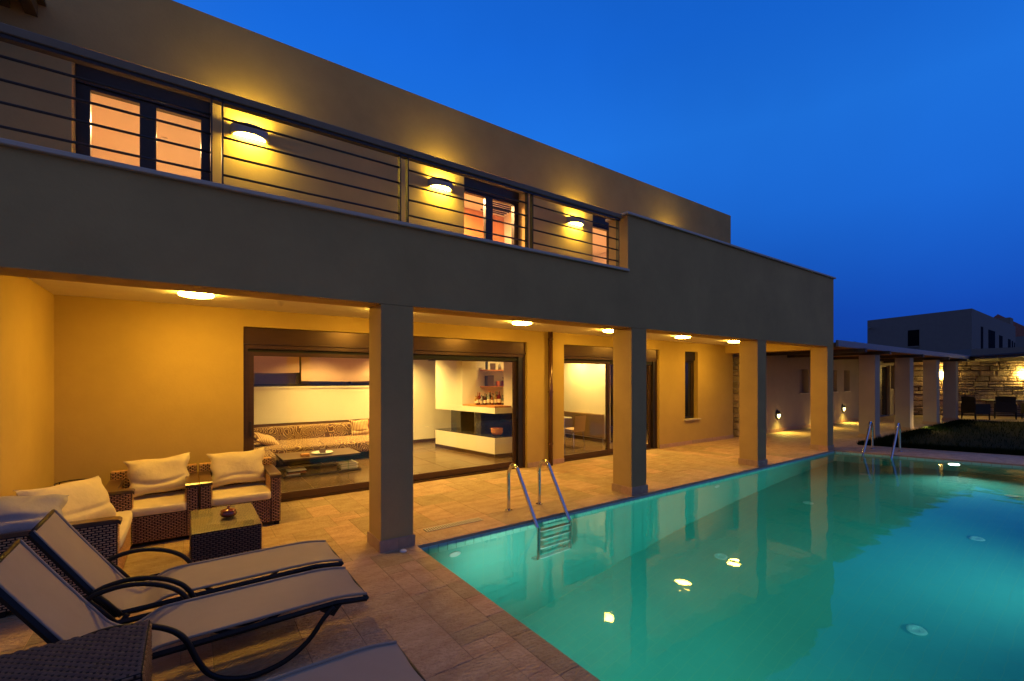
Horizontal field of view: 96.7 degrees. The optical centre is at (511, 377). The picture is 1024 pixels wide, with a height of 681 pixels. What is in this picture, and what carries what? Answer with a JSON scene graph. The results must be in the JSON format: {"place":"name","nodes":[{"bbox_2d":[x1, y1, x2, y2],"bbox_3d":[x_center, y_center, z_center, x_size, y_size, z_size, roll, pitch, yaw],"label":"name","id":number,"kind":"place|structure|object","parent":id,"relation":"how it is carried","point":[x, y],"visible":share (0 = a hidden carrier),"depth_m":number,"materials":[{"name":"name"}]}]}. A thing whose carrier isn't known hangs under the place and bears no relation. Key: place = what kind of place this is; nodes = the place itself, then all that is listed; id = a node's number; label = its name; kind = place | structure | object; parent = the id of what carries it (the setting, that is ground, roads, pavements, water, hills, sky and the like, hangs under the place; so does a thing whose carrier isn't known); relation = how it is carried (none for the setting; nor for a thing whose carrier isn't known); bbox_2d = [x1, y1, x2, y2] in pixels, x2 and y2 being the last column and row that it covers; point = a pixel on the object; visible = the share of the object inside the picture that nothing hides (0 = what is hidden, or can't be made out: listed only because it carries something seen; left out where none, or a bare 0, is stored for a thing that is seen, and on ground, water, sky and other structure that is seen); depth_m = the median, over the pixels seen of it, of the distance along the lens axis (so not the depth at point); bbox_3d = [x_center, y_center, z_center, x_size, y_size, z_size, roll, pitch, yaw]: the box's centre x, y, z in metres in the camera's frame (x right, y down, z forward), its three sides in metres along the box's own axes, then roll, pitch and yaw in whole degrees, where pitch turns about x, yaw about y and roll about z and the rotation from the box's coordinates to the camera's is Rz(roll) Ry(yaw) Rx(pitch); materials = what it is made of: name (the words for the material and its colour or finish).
{"place":"outdoors","nodes":[
{"label":"outdoors","id":0,"kind":"place"},
{"bbox_2d":[0,415,1023,680],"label":"patio","id":1,"kind":"structure","parent":0,"point":[434,617],"depth_m":4.21,"materials":[{"name":"tile"}]},
{"bbox_2d":[0,488,134,617],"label":"wicker armchair","id":2,"kind":"object","parent":1,"relation":"on","point":[101,536],"visible":0.27,"depth_m":3.62,"materials":[{"name":"black wicker"}]},
{"bbox_2d":[0,494,68,533],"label":"back pillow","id":3,"kind":"object","parent":2,"relation":"on","point":[19,513],"visible":0.63,"depth_m":3.45,"materials":[{"name":"grey fabric"}]},
{"bbox_2d":[116,511,132,547],"bbox_3d":[-3.813,1.384,3.999,0.680,0.102,1.050,0,0,-36],"label":"seat cushion","id":4,"kind":"object","parent":2,"relation":"on","point":[126,516],"visible":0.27,"depth_m":4.19,"materials":[{"name":"beige fabric"}]},
{"bbox_2d":[13,476,115,521],"bbox_3d":[-3.861,1.118,3.983,0.241,0.452,0.870,-24,-1,-8],"label":"back pillow","id":5,"kind":"object","parent":4,"relation":"on","point":[88,499],"visible":0.64,"depth_m":4.00,"materials":[{"name":"beige fabric"}]},
{"bbox_2d":[0,620,151,680],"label":"wicker side table","id":6,"kind":"object","parent":1,"relation":"on","point":[123,653],"visible":1,"depth_m":1.95,"materials":[{"name":"black wicker"}]},
{"bbox_2d":[105,463,198,544],"bbox_3d":[-3.957,1.398,5.032,0.816,0.703,0.777,0,0,-36],"label":"wicker armchair","id":7,"kind":"object","parent":1,"relation":"on","point":[151,528],"visible":0.47,"depth_m":4.86,"materials":[{"name":"black wicker"}]},
{"bbox_2d":[128,490,186,517],"bbox_3d":[-3.914,1.384,4.984,0.600,0.102,0.660,0,0,-36],"label":"seat cushion","id":8,"kind":"object","parent":7,"relation":"on","point":[155,504],"visible":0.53,"depth_m":4.85,"materials":[{"name":"beige fabric"}]},
{"bbox_2d":[123,452,189,497],"bbox_3d":[-3.985,1.104,5.142,0.613,0.433,0.216,-4,-14,-38],"label":"back pillow","id":9,"kind":"object","parent":8,"relation":"on","point":[149,476],"visible":0.94,"depth_m":5.07,"materials":[{"name":"beige fabric"}]},
{"bbox_2d":[0,539,368,680],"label":"sun lounger","id":10,"kind":"object","parent":1,"relation":"on","point":[40,597],"visible":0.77,"depth_m":2.65,"materials":[{"name":"black"}]},
{"bbox_2d":[26,509,343,626],"bbox_3d":[-2.204,1.315,3.317,1.757,0.875,0.617,0,0,-36],"label":"sun lounger","id":11,"kind":"object","parent":1,"relation":"on","point":[68,549],"visible":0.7,"depth_m":3.13,"materials":[{"name":"black"}]},
{"bbox_2d":[189,503,262,562],"bbox_3d":[-2.787,1.534,4.412,0.556,0.391,0.886,0,0,-36],"label":"wicker coffee table","id":12,"kind":"object","parent":1,"relation":"on","point":[213,534],"visible":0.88,"depth_m":4.13,"materials":[{"name":"black wicker"}]},
{"bbox_2d":[220,506,236,517],"bbox_3d":[-2.728,1.286,4.380,0.144,0.104,0.144,0,0,-36],"label":"lidded pot","id":13,"kind":"object","parent":12,"relation":"on","point":[228,511],"visible":1,"depth_m":4.34,"materials":[{"name":"brown ceramic"}]},
{"bbox_2d":[198,457,280,523],"bbox_3d":[-3.299,1.398,5.502,0.816,0.703,0.777,0,0,-36],"label":"wicker armchair","id":14,"kind":"object","parent":1,"relation":"on","point":[268,510],"visible":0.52,"depth_m":5.38,"materials":[{"name":"black wicker"}]},
{"bbox_2d":[211,482,270,505],"bbox_3d":[-3.255,1.384,5.441,0.610,0.102,0.660,0,0,-36],"label":"seat cushion","id":15,"kind":"object","parent":14,"relation":"on","point":[239,493],"visible":0.85,"depth_m":5.28,"materials":[{"name":"beige fabric"}]},
{"bbox_2d":[206,447,265,487],"bbox_3d":[-3.367,1.103,5.584,0.631,0.433,0.228,-2,-14,-32],"label":"back pillow","id":16,"kind":"object","parent":15,"relation":"on","point":[226,468],"visible":0.99,"depth_m":5.50,"materials":[{"name":"beige fabric"}]},
{"bbox_2d":[263,640,425,680],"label":"sun lounger","id":17,"kind":"object","parent":1,"relation":"on","point":[387,661],"visible":1,"depth_m":2.25,"materials":[{"name":"black"}]},
{"bbox_2d":[0,0,835,552],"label":"house","id":18,"kind":"structure","parent":1,"relation":"on","point":[326,222],"depth_m":5.81,"materials":[{"name":"paint"}]},
{"bbox_2d":[75,63,209,180],"bbox_3d":[-4.540,-2.519,5.673,1.299,2.418,0.110,0,0,-36],"label":"balcony door","id":19,"kind":"structure","parent":18,"relation":"in","point":[84,90],"depth_m":5.62,"materials":[{"name":"black metal"}]},
{"bbox_2d":[177,291,214,298],"bbox_3d":[-3.363,-0.879,4.848,0.330,0.060,0.330,0,0,-36],"label":"ceiling lamp","id":20,"kind":"object","parent":18,"relation":"attached to","point":[195,295],"visible":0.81,"depth_m":4.78,"materials":[{"name":"grey glass"}]},
{"bbox_2d":[230,122,268,143],"bbox_3d":[-3.457,-3.250,6.013,0.450,0.120,0.191,0,0,-36],"label":"wall sconce","id":21,"kind":"object","parent":18,"relation":"attached to","point":[248,132],"depth_m":5.97,"materials":[{"name":"grey glass"}]},
{"bbox_2d":[254,356,298,372],"bbox_3d":[-5.330,-0.396,10.082,1.140,0.608,0.056,0,0,-36],"label":"roman blind","id":22,"kind":"object","parent":18,"relation":"attached to","point":[271,364],"visible":0.55,"depth_m":10.12,"materials":[{"name":"beige fabric"}]},
{"bbox_2d":[254,419,368,466],"bbox_3d":[-4.156,1.380,9.479,3.850,0.700,2.460,0,0,-36],"label":"sofa","id":23,"kind":"object","parent":18,"relation":"on","point":[304,436],"visible":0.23,"depth_m":9.81,"materials":[{"name":"fabric"}]},
{"bbox_2d":[254,432,278,445],"bbox_3d":[-4.945,1.248,9.124,0.433,0.144,0.508,24,-5,39],"label":"cushion","id":24,"kind":"object","parent":23,"relation":"on","point":[264,439],"visible":0.86,"depth_m":9.01,"materials":[{"name":"fabric"}]},
{"bbox_2d":[349,419,368,435],"bbox_3d":[-3.606,1.188,10.757,0.470,0.414,0.171,0,-14,-40],"label":"cushion","id":25,"kind":"object","parent":23,"relation":"on","point":[359,427],"visible":0.96,"depth_m":10.69,"materials":[{"name":"fabric"}]},
{"bbox_2d":[254,357,368,386],"bbox_3d":[-4.577,-0.223,10.801,3.300,0.854,0.060,0,0,-36],"label":"rear window","id":26,"kind":"structure","parent":18,"relation":"in","point":[298,375],"depth_m":10.53,"materials":[{"name":"black"}]},
{"bbox_2d":[276,447,360,478],"bbox_3d":[-3.602,1.575,8.486,1.328,0.325,0.800,0,0,-36],"label":"coffee table","id":27,"kind":"object","parent":18,"relation":"on","point":[322,469],"visible":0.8,"depth_m":8.34,"materials":[{"name":"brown wood"}]},
{"bbox_2d":[311,450,332,453],"bbox_3d":[-3.532,1.399,8.475,0.380,0.026,0.380,0,0,-36],"label":"plate","id":28,"kind":"object","parent":27,"relation":"on","point":[327,451],"visible":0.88,"depth_m":8.49,"materials":[{"name":"white ceramic"}]},
{"bbox_2d":[319,448,325,452],"bbox_3d":[-3.526,1.359,8.467,0.100,0.078,0.080,0,0,-36],"label":"candle box","id":29,"kind":"object","parent":28,"relation":"on","point":[322,450],"visible":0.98,"depth_m":8.45,"materials":[{"name":"clear glass"}]},
{"bbox_2d":[301,357,368,380],"bbox_3d":[-4.011,-0.301,11.023,2.020,0.798,0.056,0,0,-36],"label":"roman blind","id":30,"kind":"object","parent":18,"relation":"attached to","point":[331,369],"visible":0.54,"depth_m":10.86,"materials":[{"name":"beige"}]},
{"bbox_2d":[243,327,525,502],"bbox_3d":[-1.706,0.536,7.527,4.746,2.428,0.165,0,0,-36],"label":"sliding door","id":31,"kind":"structure","parent":18,"relation":"in","point":[256,341],"depth_m":6.91,"materials":[{"name":"brown metal"}]},
{"bbox_2d":[428,177,452,192],"bbox_3d":[-1.170,-3.250,7.646,0.450,0.120,0.191,0,0,-36],"label":"wall sconce","id":32,"kind":"object","parent":18,"relation":"attached to","point":[440,184],"depth_m":7.57,"materials":[{"name":"grey glass"}]},
{"bbox_2d":[435,360,511,457],"bbox_3d":[-0.390,0.405,11.104,2.132,2.690,2.312,0,0,-36],"label":"fireplace","id":33,"kind":"object","parent":18,"relation":"on","point":[460,385],"visible":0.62,"depth_m":10.75,"materials":[{"name":"beige paint"}]},
{"bbox_2d":[485,376,487,385],"bbox_3d":[-0.615,0.082,10.871,0.032,0.244,0.090,0,0,-36],"label":"book","id":34,"kind":"object","parent":33,"relation":"on","point":[486,380],"visible":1,"depth_m":10.84,"materials":[{"name":"paper"}]},
{"bbox_2d":[487,391,489,404],"bbox_3d":[-0.533,0.469,10.358,0.073,0.310,0.072,0,0,-36],"label":"bottle","id":35,"kind":"object","parent":33,"relation":"on","point":[488,399],"visible":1,"depth_m":10.33,"materials":[{"name":"grey"}]},
{"bbox_2d":[486,375,493,385],"bbox_3d":[-0.525,0.077,10.941,0.180,0.254,0.060,0,0,-36],"label":"book","id":36,"kind":"object","parent":33,"relation":"on","point":[490,380],"visible":1,"depth_m":10.91,"materials":[{"name":"brown paper"}]},
{"bbox_2d":[490,363,495,369],"bbox_3d":[-0.464,-0.263,10.985,0.150,0.154,0.020,0,0,-36],"label":"photo frame","id":37,"kind":"object","parent":33,"relation":"on","point":[492,366],"visible":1,"depth_m":10.98,"materials":[{"name":"white wood"}]},
{"bbox_2d":[494,392,496,404],"bbox_3d":[-0.373,0.474,10.390,0.061,0.300,0.060,0,0,-36],"label":"bottle","id":38,"kind":"object","parent":33,"relation":"on","point":[495,400],"visible":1,"depth_m":10.37,"materials":[{"name":"brown glass"}]},
{"bbox_2d":[491,427,502,435],"bbox_3d":[-0.336,1.209,10.143,0.280,0.160,0.278,0,0,-36],"label":"bowl","id":39,"kind":"object","parent":33,"relation":"on","point":[496,431],"visible":1,"depth_m":10.04,"materials":[{"name":"ceramic"}]},
{"bbox_2d":[497,391,500,404],"bbox_3d":[-0.293,0.464,10.407,0.092,0.320,0.089,0,0,-36],"label":"bottle","id":40,"kind":"object","parent":33,"relation":"on","point":[499,399],"visible":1,"depth_m":10.38,"materials":[{"name":"red"}]},
{"bbox_2d":[464,177,518,245],"bbox_3d":[-0.441,-2.519,8.599,1.341,2.418,0.110,0,0,-36],"label":"balcony door","id":41,"kind":"structure","parent":18,"relation":"in","point":[488,199],"depth_m":8.59,"materials":[{"name":"black"}]},
{"bbox_2d":[512,321,531,324],"bbox_3d":[0.161,-0.879,7.364,0.330,0.060,0.330,0,0,-36],"label":"ceiling lamp","id":42,"kind":"object","parent":18,"relation":"attached to","point":[520,323],"visible":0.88,"depth_m":7.27,"materials":[{"name":"grey glass"}]},
{"bbox_2d":[564,417,571,446],"bbox_3d":[0.769,1.371,11.496,1.110,0.743,0.980,0,0,-36],"label":"dining table","id":43,"kind":"object","parent":18,"relation":"on","point":[564,427],"visible":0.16,"depth_m":11.42,"materials":[{"name":"white glass"}]},
{"bbox_2d":[566,216,583,226],"bbox_3d":[1.361,-3.250,9.453,0.450,0.120,0.191,0,0,-36],"label":"wall sconce","id":44,"kind":"object","parent":18,"relation":"attached to","point":[574,220],"depth_m":9.37,"materials":[{"name":"grey glass"}]},
{"bbox_2d":[565,415,585,447],"bbox_3d":[1.560,1.347,11.469,0.438,0.794,0.505,0,0,-42],"label":"dining chair","id":45,"kind":"object","parent":18,"relation":"on","point":[579,423],"visible":0.88,"depth_m":11.29,"materials":[{"name":"brown wood"}]},
{"bbox_2d":[564,411,603,437],"bbox_3d":[1.940,1.365,12.855,0.084,0.750,1.730,0,0,-36],"label":"radiator","id":46,"kind":"object","parent":18,"relation":"attached to","point":[594,425],"visible":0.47,"depth_m":12.52,"materials":[{"name":"brown metal"}]},
{"bbox_2d":[593,215,608,263],"bbox_3d":[2.129,-2.519,10.434,1.306,2.418,0.110,0,0,-36],"label":"balcony door","id":47,"kind":"structure","parent":18,"relation":"in","point":[598,219],"depth_m":10.36,"materials":[{"name":"black metal"}]},
{"bbox_2d":[603,329,612,332],"bbox_3d":[1.879,-0.879,8.590,0.330,0.060,0.330,0,0,-36],"label":"ceiling lamp","id":48,"kind":"object","parent":18,"relation":"attached to","point":[608,330],"visible":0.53,"depth_m":8.50,"materials":[{"name":"grey glass"}]},
{"bbox_2d":[564,345,657,461],"bbox_3d":[2.277,0.536,10.371,3.138,2.428,0.165,0,0,-36],"label":"sliding door","id":49,"kind":"structure","parent":18,"relation":"in","point":[573,354],"depth_m":10.22,"materials":[{"name":"brown wood"}]},
{"bbox_2d":[675,335,689,338],"bbox_3d":[3.718,-0.879,9.903,0.330,0.060,0.330,0,0,-36],"label":"ceiling lamp","id":50,"kind":"object","parent":18,"relation":"attached to","point":[680,337],"visible":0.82,"depth_m":9.80,"materials":[{"name":"grey glass"}]},
{"bbox_2d":[684,352,700,420],"bbox_3d":[4.663,0.220,12.077,0.705,1.796,0.340,0,0,-36],"label":"window","id":51,"kind":"structure","parent":18,"relation":"in","point":[689,356],"depth_m":12.14,"materials":[{"name":"black wood"}]},
{"bbox_2d":[766,340,970,362],"bbox_3d":[13.060,-0.780,16.205,14.510,0.250,2.702,0,0,-36],"label":"pergola","id":52,"kind":"object","parent":18,"relation":"attached to","point":[842,349],"visible":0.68,"depth_m":13.82,"materials":[{"name":"brown wood"}]},
{"bbox_2d":[423,517,482,531],"bbox_3d":[-0.689,1.746,5.406,0.750,0.007,0.110,0,0,-36],"label":"drain grate","id":53,"kind":"object","parent":1,"relation":"on","point":[434,528],"visible":1,"depth_m":5.39,"materials":[{"name":"beige metal"}]},
{"bbox_2d":[505,459,570,527],"bbox_3d":[0.343,2.004,5.906,0.620,1.776,0.705,0,0,-36],"label":"pool ladder","id":54,"kind":"object","parent":1,"relation":"attached to","point":[533,516],"visible":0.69,"depth_m":5.96,"materials":[{"name":"silver metal"}]},
{"bbox_2d":[420,451,1023,550],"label":"pool basin","id":55,"kind":"object","parent":1,"relation":"in","point":[516,527],"visible":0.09,"depth_m":6.83,"materials":[{"name":"teal tile"}]},
{"bbox_2d":[733,354,894,436],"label":"garden wing","id":56,"kind":"structure","parent":1,"relation":"on","point":[788,388],"depth_m":15.64,"materials":[{"name":"beige paint"}]},
{"bbox_2d":[775,410,780,419],"bbox_3d":[8.547,1.195,14.566,0.270,0.330,0.103,0,0,-36],"label":"bulkhead lamp","id":57,"kind":"object","parent":56,"relation":"attached to","point":[777,414],"visible":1,"depth_m":14.54,"materials":[{"name":"black"}]},
{"bbox_2d":[799,369,809,393],"bbox_3d":[10.071,0.145,15.857,0.760,0.850,0.270,0,0,-36],"label":"window","id":58,"kind":"structure","parent":56,"relation":"in","point":[800,369],"depth_m":16.04,"materials":[{"name":"paint"}]},
{"bbox_2d":[880,365,886,415],"bbox_3d":[16.783,0.600,20.680,1.350,2.300,0.060,0,0,-36],"label":"door","id":59,"kind":"structure","parent":56,"relation":"in","point":[883,371],"depth_m":20.81,"materials":[{"name":"brown glass"}]},
{"bbox_2d":[858,355,880,438],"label":"pergola pillar","id":60,"kind":"structure","parent":1,"relation":"on","point":[869,388],"depth_m":13.13,"materials":[{"name":"paint"}]},
{"bbox_2d":[862,421,902,457],"bbox_3d":[8.660,1.858,10.674,0.975,1.584,0.620,0,0,-40],"label":"pool ladder","id":61,"kind":"object","parent":1,"relation":"attached to","point":[898,427],"visible":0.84,"depth_m":10.73,"materials":[{"name":"silver metal"}]},
{"bbox_2d":[894,358,913,430],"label":"pergola pillar","id":62,"kind":"structure","parent":1,"relation":"on","point":[904,392],"depth_m":15.00,"materials":[{"name":"paint"}]},
{"bbox_2d":[922,360,939,424],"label":"pergola pillar","id":63,"kind":"structure","parent":1,"relation":"on","point":[931,391],"depth_m":16.89,"materials":[{"name":"paint"}]},
{"bbox_2d":[942,361,958,420],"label":"pergola pillar","id":64,"kind":"structure","parent":1,"relation":"on","point":[950,390],"depth_m":18.56,"materials":[{"name":"paint"}]},
{"bbox_2d":[913,361,1023,415],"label":"stone wall","id":65,"kind":"structure","parent":1,"relation":"on","point":[978,380],"depth_m":20.83,"materials":[{"name":"beige stone"}]},
{"bbox_2d":[961,352,1023,361],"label":"terrace canopy","id":66,"kind":"object","parent":65,"relation":"attached to","point":[1012,357],"visible":0.75,"depth_m":18.69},
{"bbox_2d":[961,396,989,419],"bbox_3d":[19.365,1.270,19.044,0.640,0.961,0.660,0,0,2],"label":"patio chair","id":67,"kind":"object","parent":1,"relation":"on","point":[969,404],"visible":1,"depth_m":18.86,"materials":[{"name":"black wicker"}]},
{"bbox_2d":[980,399,1023,402],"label":"patio table","id":68,"kind":"object","parent":1,"relation":"on","point":[994,399],"visible":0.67,"depth_m":20.62,"materials":[{"name":"brown glass"}]},
{"bbox_2d":[994,396,1016,419],"bbox_3d":[20.867,1.270,19.253,0.640,0.961,0.660,0,0,-44],"label":"patio chair","id":69,"kind":"object","parent":1,"relation":"on","point":[1007,404],"visible":1,"depth_m":19.06,"materials":[{"name":"black wicker"}]},
{"bbox_2d":[1021,403,1023,418],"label":"patio chair","id":70,"kind":"object","parent":1,"relation":"on","point":[1022,408],"visible":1,"depth_m":19.34,"materials":[{"name":"black wicker"}]},
{"bbox_2d":[173,0,1023,342],"label":"sky","id":71,"kind":"structure","parent":0,"point":[876,147],"materials":[{"name":"blue"}]},
{"bbox_2d":[424,453,1023,680],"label":"pool water","id":72,"kind":"structure","parent":0,"point":[840,567],"depth_m":4.16,"materials":[{"name":"teal liquid"}]},
{"bbox_2d":[857,419,1023,455],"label":"lawn","id":73,"kind":"structure","parent":0,"point":[988,437],"depth_m":12.82,"materials":[{"name":"green plant"}]},
{"label":"ground","id":74,"kind":"structure","parent":0,"visible":0},
{"bbox_2d":[867,308,1015,387],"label":"neighbour house","id":75,"kind":"structure","parent":74,"relation":"on","point":[962,329],"depth_m":37.81,"materials":[{"name":"white paint"}]},
{"bbox_2d":[907,330,918,347],"bbox_3d":[33.854,-3.265,38.374,0.200,1.470,0.848,0,0,-16],"label":"window","id":76,"kind":"structure","parent":75,"relation":"in","point":[913,335],"depth_m":38.36,"materials":[{"name":"black glass"}]},
{"bbox_2d":[981,327,982,348],"bbox_3d":[38.001,-3.125,36.864,0.843,1.950,0.120,0,0,-36],"label":"window","id":77,"kind":"structure","parent":75,"relation":"in","point":[981,327],"depth_m":36.77,"materials":[{"name":"black glass"}]},
{"bbox_2d":[988,329,994,347],"bbox_3d":[41.409,-3.000,39.344,2.951,2.100,0.120,0,0,-36],"label":"window","id":78,"kind":"structure","parent":75,"relation":"in","point":[991,334],"depth_m":39.16,"materials":[{"name":"black glass"}]},
{"bbox_2d":[999,335,1002,347],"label":"window","id":79,"kind":"structure","parent":75,"relation":"in","point":[1000,337],"depth_m":41.73,"materials":[{"name":"black glass"}]},
{"bbox_2d":[946,347,1023,355],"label":"roof","id":80,"kind":"structure","parent":74,"relation":"on","point":[972,352],"depth_m":29.35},
{"bbox_2d":[994,314,1023,346],"bbox_3d":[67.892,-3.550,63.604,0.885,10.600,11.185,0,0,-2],"label":"red roof house","id":81,"kind":"structure","parent":74,"relation":"on","point":[1019,335],"depth_m":60.69,"materials":[{"name":"ceramic"}]},
{"bbox_3d":[-3.085,1.607,8.585,0.300,0.017,0.240,0,0,-36],"label":"magazine","id":82,"kind":"object","parent":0,"visible":0},
{"bbox_2d":[336,460,355,463],"bbox_3d":[-3.122,1.587,8.559,0.300,0.017,0.240,0,0,-36],"label":"magazine","id":83,"kind":"object","parent":82,"relation":"on","point":[346,461],"visible":1,"depth_m":8.54,"materials":[{"name":"white paper"}]},
{"bbox_3d":[-3.867,1.691,8.015,0.220,0.017,0.220,0,0,-36],"label":"magazine","id":84,"kind":"object","parent":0,"visible":0},
{"bbox_2d":[287,470,306,473],"bbox_3d":[-3.818,1.671,8.050,0.300,0.017,0.220,0,0,-36],"label":"magazine","id":85,"kind":"object","parent":84,"relation":"on","point":[303,471],"visible":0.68,"depth_m":7.99,"materials":[{"name":"paper"}]},
{"bbox_3d":[-3.867,1.649,8.015,0.220,0.017,0.220,0,0,-36],"label":"magazine","id":86,"kind":"object","parent":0,"visible":0},
{"bbox_2d":[286,467,306,471],"bbox_3d":[-3.818,1.629,8.050,0.300,0.017,0.220,0,0,-36],"label":"magazine","id":87,"kind":"object","parent":86,"relation":"on","point":[295,469],"visible":1,"depth_m":8.01,"materials":[{"name":"white paper"}]}
]}

